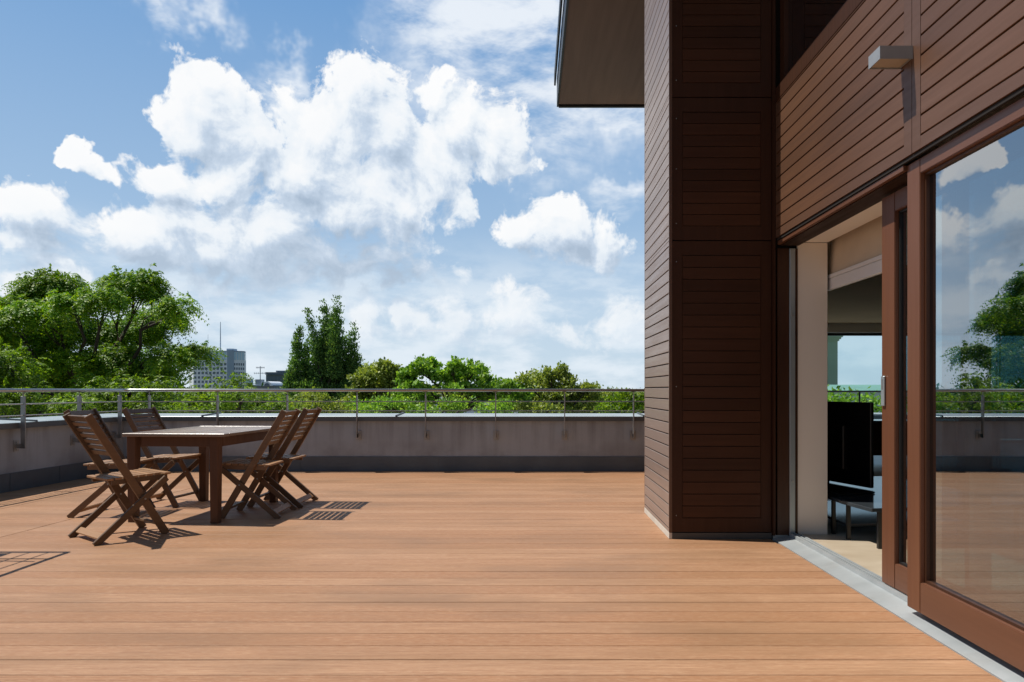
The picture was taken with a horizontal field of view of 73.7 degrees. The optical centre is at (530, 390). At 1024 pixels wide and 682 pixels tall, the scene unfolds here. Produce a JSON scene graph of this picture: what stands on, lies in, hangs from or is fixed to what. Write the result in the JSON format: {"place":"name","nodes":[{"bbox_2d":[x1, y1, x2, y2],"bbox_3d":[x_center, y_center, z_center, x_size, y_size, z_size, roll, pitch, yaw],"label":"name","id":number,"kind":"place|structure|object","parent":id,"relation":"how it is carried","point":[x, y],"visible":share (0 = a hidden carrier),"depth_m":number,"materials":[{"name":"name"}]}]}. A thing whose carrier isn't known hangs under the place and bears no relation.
{"place":"outdoors","nodes":[
{"label":"outdoors","id":0,"kind":"place"},
{"bbox_2d":[245,379,288,400],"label":"rooftop","id":1,"kind":"object","parent":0,"point":[270,385],"visible":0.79,"depth_m":150.42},
{"bbox_2d":[0,0,881,388],"label":"sky","id":2,"kind":"structure","parent":0,"point":[417,164],"materials":[{"name":"blue"}]},
{"bbox_2d":[435,394,488,412],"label":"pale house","id":3,"kind":"structure","parent":0,"point":[464,412],"depth_m":85.00,"materials":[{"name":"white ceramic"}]},
{"bbox_2d":[827,336,842,384],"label":"stone tower","id":4,"kind":"structure","parent":0,"point":[832,360],"depth_m":90.00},
{"label":"ground","id":5,"kind":"structure","parent":0,"visible":0},
{"bbox_2d":[0,337,73,417],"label":"robinia tree","id":6,"kind":"object","parent":5,"relation":"on","point":[11,379],"visible":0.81,"depth_m":14.57,"materials":[{"name":"green plant"}]},
{"bbox_2d":[7,365,186,416],"bbox_3d":[-9.629,6.321,15.269,3.088,13.766,2.727,0,0,23],"label":"robinia tree","id":7,"kind":"object","parent":5,"relation":"on","point":[136,396],"visible":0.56,"depth_m":15.34,"materials":[{"name":"green plant"}]},
{"bbox_2d":[0,263,228,415],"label":"ash tree","id":8,"kind":"object","parent":5,"relation":"on","point":[54,326],"visible":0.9,"depth_m":20.95,"materials":[{"name":"green plant"}]},
{"bbox_2d":[0,375,312,417],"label":"shade tree","id":9,"kind":"object","parent":5,"relation":"on","point":[189,380],"depth_m":25.69,"materials":[{"name":"green plant"}]},
{"bbox_2d":[189,322,245,392],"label":"office tower","id":10,"kind":"structure","parent":5,"relation":"on","point":[235,361],"depth_m":496.60,"materials":[{"name":"grey concrete"}]},
{"bbox_2d":[157,370,307,412],"bbox_3d":[-7.281,6.347,17.133,3.938,13.715,3.116,0,0,0],"label":"robinia tree","id":11,"kind":"object","parent":5,"relation":"on","point":[211,396],"visible":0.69,"depth_m":16.62,"materials":[{"name":"green plant"}]},
{"bbox_2d":[265,371,305,381],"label":"flat roofed block","id":12,"kind":"structure","parent":5,"relation":"on","point":[276,376],"depth_m":199.94,"materials":[{"name":"grey concrete"}]},
{"bbox_2d":[280,294,364,409],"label":"poplar tree","id":13,"kind":"object","parent":5,"relation":"on","point":[332,360],"visible":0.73,"depth_m":44.63,"materials":[{"name":"green plant"}]},
{"bbox_2d":[288,387,360,412],"bbox_3d":[-6.654,6.528,21.227,1.948,13.320,2.663,0,0,36],"label":"bush","id":14,"kind":"object","parent":5,"relation":"on","point":[313,396],"visible":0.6,"depth_m":21.29,"materials":[{"name":"green plant"}]},
{"bbox_2d":[35,387,641,412],"bbox_3d":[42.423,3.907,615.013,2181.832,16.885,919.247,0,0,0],"label":"distant woods","id":15,"kind":"object","parent":5,"relation":"on","point":[510,412],"depth_m":171.27,"materials":[{"name":"green plant"}]},
{"bbox_2d":[334,357,427,412],"bbox_3d":[-7.393,5.766,34.786,5.034,14.853,4.118,0,0,0],"label":"catalpa tree","id":16,"kind":"object","parent":5,"relation":"on","point":[382,371],"visible":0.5,"depth_m":33.77,"materials":[{"name":"green plant"}]},
{"bbox_2d":[342,392,513,412],"bbox_3d":[-3.481,6.596,24.010,6.009,13.210,3.134,0,0,0],"label":"hedge","id":17,"kind":"object","parent":5,"relation":"on","point":[411,406],"visible":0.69,"depth_m":23.77,"materials":[{"name":"green plant"}]},
{"bbox_2d":[426,381,471,400],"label":"maple tree","id":18,"kind":"object","parent":5,"relation":"on","point":[449,394],"visible":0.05,"depth_m":39.89,"materials":[{"name":"green plant"}]},
{"bbox_2d":[390,353,535,412],"bbox_3d":[-2.798,5.858,26.987,5.998,14.678,2.835,0,0,0],"label":"catalpa tree","id":19,"kind":"object","parent":5,"relation":"on","point":[456,373],"visible":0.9,"depth_m":26.51,"materials":[{"name":"green plant"}]},
{"bbox_2d":[464,387,535,412],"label":"maple tree","id":20,"kind":"object","parent":5,"relation":"on","point":[482,403],"visible":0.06,"depth_m":41.67,"materials":[{"name":"green plant"}]},
{"bbox_2d":[512,360,606,412],"bbox_3d":[1.214,5.976,27.657,4.240,14.433,3.632,0,0,0],"label":"lime tree","id":21,"kind":"object","parent":5,"relation":"on","point":[547,378],"visible":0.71,"depth_m":27.76,"materials":[{"name":"green plant"}]},
{"bbox_2d":[576,386,643,412],"bbox_3d":[4.854,6.425,39.905,6.712,13.526,3.830,0,0,24],"label":"maple tree","id":22,"kind":"object","parent":5,"relation":"on","point":[583,398],"visible":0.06,"depth_m":39.42,"materials":[{"name":"green plant"}]},
{"bbox_2d":[593,387,643,412],"bbox_3d":[3.844,6.540,24.349,3.110,13.304,2.064,0,0,-17],"label":"lime tree","id":23,"kind":"object","parent":5,"relation":"on","point":[625,396],"visible":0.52,"depth_m":23.93,"materials":[{"name":"green plant"}]},
{"bbox_2d":[827,385,880,411],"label":"copper roofed hall","id":24,"kind":"structure","parent":5,"relation":"on","point":[865,387],"depth_m":71.20,"materials":[{"name":"teal metal"}]},
{"bbox_2d":[827,384,881,412],"bbox_3d":[13.763,6.454,30.134,4.379,13.481,3.662,0,0,0],"label":"garden tree","id":25,"kind":"object","parent":5,"relation":"on","point":[847,398],"visible":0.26,"depth_m":29.70,"materials":[{"name":"green plant"}]},
{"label":"terrace base","id":26,"kind":"structure","parent":5,"relation":"on","visible":0},
{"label":"terrace slab","id":27,"kind":"structure","parent":26,"relation":"on","visible":0},
{"bbox_2d":[0,413,123,492],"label":"parapet wall","id":28,"kind":"structure","parent":27,"relation":"on","point":[49,454],"depth_m":7.73,"materials":[{"name":"concrete"}]},
{"bbox_2d":[0,388,643,451],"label":"railing","id":29,"kind":"object","parent":28,"relation":"attached to","point":[17,445],"visible":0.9,"depth_m":8.98,"materials":[{"name":"metal"}]},
{"bbox_2d":[123,412,643,470],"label":"parapet wall","id":30,"kind":"structure","parent":27,"relation":"on","point":[467,442],"depth_m":9.09,"materials":[{"name":"concrete"}]},
{"bbox_2d":[0,471,1002,681],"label":"deck","id":31,"kind":"structure","parent":27,"relation":"on","point":[473,576],"depth_m":3.59,"materials":[{"name":"brown wood"}]},
{"bbox_2d":[63,408,156,517],"bbox_3d":[-3.685,0.629,5.999,0.572,0.932,0.464,0,0,-3],"label":"folding chair","id":32,"kind":"object","parent":31,"relation":"on","point":[109,464],"visible":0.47,"depth_m":5.93,"materials":[{"name":"brown wood"}]},
{"bbox_2d":[62,413,170,545],"bbox_3d":[-3.057,0.629,5.049,0.464,0.932,0.572,0,0,37],"label":"folding chair","id":33,"kind":"object","parent":31,"relation":"on","point":[126,477],"visible":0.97,"depth_m":4.99,"materials":[{"name":"brown wood"}]},
{"bbox_2d":[122,407,200,507],"bbox_3d":[-3.490,0.629,6.503,0.572,0.932,0.464,0,0,8],"label":"folding chair","id":34,"kind":"object","parent":31,"relation":"on","point":[169,459],"visible":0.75,"depth_m":6.49,"materials":[{"name":"brown wood"}]},
{"bbox_2d":[122,426,278,523],"bbox_3d":[-2.834,0.715,6.096,0.860,0.730,1.210,0,0,4],"label":"garden table","id":35,"kind":"object","parent":31,"relation":"on","point":[209,441],"visible":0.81,"depth_m":5.57,"materials":[{"name":"brown wood"}]},
{"bbox_2d":[221,408,300,518],"bbox_3d":[-2.345,0.629,5.941,0.572,0.932,0.464,0,0,-2],"label":"folding chair","id":36,"kind":"object","parent":31,"relation":"on","point":[250,466],"visible":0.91,"depth_m":5.77,"materials":[{"name":"brown wood"}]},
{"bbox_2d":[246,407,321,507],"bbox_3d":[-2.325,0.629,6.480,0.572,0.932,0.464,0,0,1],"label":"folding chair","id":37,"kind":"object","parent":31,"relation":"on","point":[290,437],"visible":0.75,"depth_m":6.39,"materials":[{"name":"brown wood"}]},
{"bbox_2d":[554,0,1023,681],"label":"house","id":38,"kind":"structure","parent":27,"relation":"on","point":[786,142],"depth_m":4.35,"materials":[{"name":"brown wood"}]},
{"bbox_2d":[780,0,846,82],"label":"upper window","id":39,"kind":"structure","parent":38,"relation":"in","point":[801,21],"depth_m":4.64,"materials":[{"name":"glass"}]},
{"bbox_2d":[827,216,881,290],"bbox_3d":[2.233,-1.021,3.095,0.114,0.578,3.890,0,0,0],"label":"roller blind","id":40,"kind":"object","parent":38,"relation":"attached to","point":[856,255],"visible":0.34,"depth_m":4.60,"materials":[{"name":"beige fabric"}]},
{"bbox_2d":[827,476,881,548],"bbox_3d":[2.746,0.915,5.349,1.219,0.270,1.558,0,0,-7],"label":"tv bench","id":41,"kind":"object","parent":38,"relation":"on","point":[848,511],"visible":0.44,"depth_m":4.98,"materials":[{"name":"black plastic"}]},
{"bbox_2d":[827,401,874,495],"bbox_3d":[2.520,0.436,5.628,0.519,0.683,1.254,0,0,0],"label":"television","id":42,"kind":"object","parent":41,"relation":"on","point":[850,448],"visible":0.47,"depth_m":5.42,"materials":[{"name":"black plastic"}]},
{"bbox_2d":[827,333,881,335],"bbox_3d":[7.165,-0.044,13.630,3.030,2.182,0.060,0,0,0],"label":"rear window","id":43,"kind":"structure","parent":38,"relation":"in","point":[828,334],"depth_m":13.60,"materials":[{"name":"black plastic"}]},
{"bbox_2d":[874,419,881,454],"bbox_3d":[5.400,0.740,9.825,2.440,0.620,0.490,0,0,0],"label":"sideboard","id":44,"kind":"object","parent":38,"relation":"on","point":[877,436],"depth_m":9.60,"materials":[{"name":"black plastic"}]},
{"bbox_2d":[868,46,912,68],"bbox_3d":[1.692,-1.562,3.208,0.153,0.060,0.107,0,0,0],"label":"wall lamp","id":45,"kind":"object","parent":38,"relation":"attached to","point":[889,57],"visible":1,"depth_m":3.17,"materials":[{"name":"metal"}]},
{"bbox_2d":[881,186,906,594],"bbox_3d":[1.904,0.001,2.506,0.067,2.054,2.312,0,0,0],"label":"sliding door","id":46,"kind":"structure","parent":38,"relation":"in","point":[894,206],"depth_m":3.53,"materials":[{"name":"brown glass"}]},
{"bbox_2d":[907,97,1023,671],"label":"fixed window","id":47,"kind":"structure","parent":38,"relation":"in","point":[965,197],"depth_m":2.85,"materials":[{"name":"brown glass"}]},
{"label":"rear terrace","id":48,"kind":"structure","parent":26,"relation":"on","visible":0},
{"bbox_2d":[874,413,881,418],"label":"parapet","id":49,"kind":"structure","parent":48,"relation":"on","point":[877,415],"depth_m":15.50,"materials":[{"name":"concrete"}]},
{"bbox_2d":[827,391,880,401],"bbox_3d":[7.050,0.270,15.600,8.500,0.519,0.040,0,0,0],"label":"railing","id":50,"kind":"object","parent":49,"relation":"on","point":[855,391],"visible":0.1,"depth_m":15.58,"materials":[{"name":"grey metal"}]}
]}

